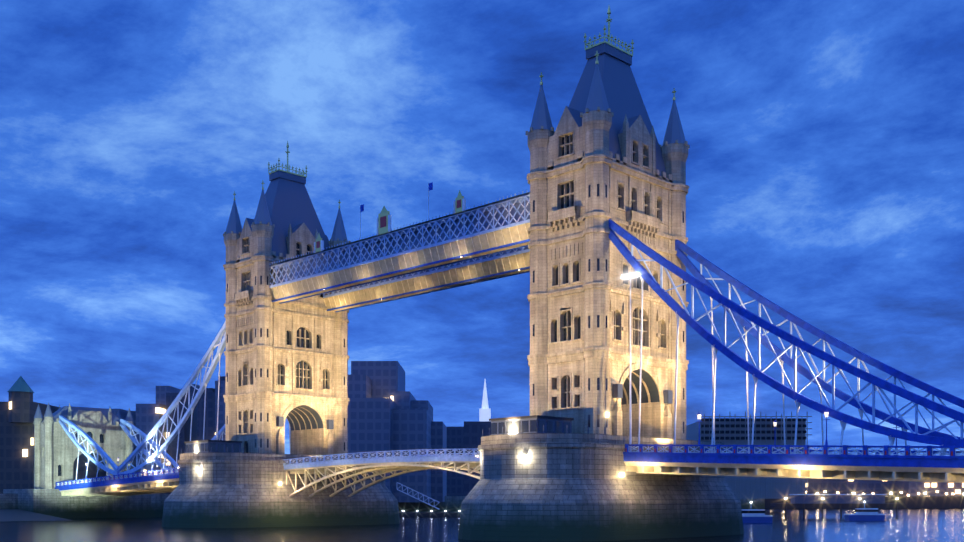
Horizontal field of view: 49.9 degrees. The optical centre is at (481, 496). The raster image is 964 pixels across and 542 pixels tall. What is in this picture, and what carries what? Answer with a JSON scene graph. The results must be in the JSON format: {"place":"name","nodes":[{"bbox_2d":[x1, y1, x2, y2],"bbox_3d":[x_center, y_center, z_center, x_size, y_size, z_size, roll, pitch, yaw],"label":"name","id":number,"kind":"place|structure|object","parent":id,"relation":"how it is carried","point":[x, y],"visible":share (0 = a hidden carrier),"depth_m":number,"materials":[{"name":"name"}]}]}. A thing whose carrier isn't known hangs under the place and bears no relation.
{"place":"outdoors","nodes":[
{"label":"outdoors","id":0,"kind":"place"},
{"bbox_2d":[0,361,963,522],"bbox_3d":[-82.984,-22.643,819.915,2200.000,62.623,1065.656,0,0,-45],"label":"city buildings","id":1,"kind":"structure","parent":0,"point":[387,411],"depth_m":342.73,"materials":[{"name":"concrete"}]},
{"bbox_2d":[0,508,963,541],"bbox_3d":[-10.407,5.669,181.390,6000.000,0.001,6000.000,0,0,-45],"label":"water","id":2,"kind":"structure","parent":0,"point":[914,525],"depth_m":169.87,"materials":[{"name":"blue liquid"}]},
{"bbox_2d":[3,402,150,518],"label":"abutment","id":3,"kind":"object","parent":2,"relation":"in","point":[55,452],"visible":0.67,"depth_m":271.46,"materials":[{"name":"stone"}]},
{"bbox_2d":[161,452,399,527],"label":"pier","id":4,"kind":"structure","parent":2,"relation":"in","point":[227,490],"depth_m":194.22,"materials":[{"name":"stone"}]},
{"bbox_2d":[55,321,290,496],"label":"side span","id":5,"kind":"object","parent":4,"relation":"on","point":[131,484],"visible":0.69,"depth_m":239.13,"materials":[{"name":"blue paint"}]},
{"bbox_2d":[223,141,350,455],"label":"tower","id":6,"kind":"structure","parent":4,"relation":"on","point":[287,360],"depth_m":205.92,"materials":[{"name":"stone"}]},
{"bbox_2d":[283,448,479,496],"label":"bascules","id":7,"kind":"object","parent":4,"relation":"attached to","point":[355,467],"visible":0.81,"depth_m":185.03,"materials":[{"name":"blue paint"}]},
{"bbox_2d":[458,433,743,541],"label":"pier","id":8,"kind":"structure","parent":2,"relation":"in","point":[561,487],"depth_m":135.03,"materials":[{"name":"stone"}]},
{"bbox_2d":[86,272,899,477],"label":"bridge fittings","id":9,"kind":"object","parent":8,"relation":"on","point":[529,424],"visible":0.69,"depth_m":138.31,"materials":[{"name":"blue paint"}]},
{"bbox_2d":[178,270,623,484],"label":"floodlights","id":10,"kind":"object","parent":9,"relation":"on","point":[620,475],"visible":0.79,"depth_m":137.40,"materials":[{"name":"white"}]},
{"bbox_2d":[526,6,689,439],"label":"tower","id":11,"kind":"structure","parent":8,"relation":"on","point":[600,156],"depth_m":147.29,"materials":[{"name":"stone"}]},
{"bbox_2d":[270,182,529,311],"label":"walkways","id":12,"kind":"structure","parent":11,"relation":"attached to","point":[461,245],"depth_m":176.80,"materials":[{"name":"blue paint"}]},
{"bbox_2d":[609,219,963,482],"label":"side span","id":13,"kind":"object","parent":8,"relation":"on","point":[908,464],"visible":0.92,"depth_m":126.88,"materials":[{"name":"blue paint"}]},
{"bbox_2d":[0,0,963,455],"label":"sky","id":14,"kind":"structure","parent":0,"point":[825,138],"materials":[{"name":"blue"}]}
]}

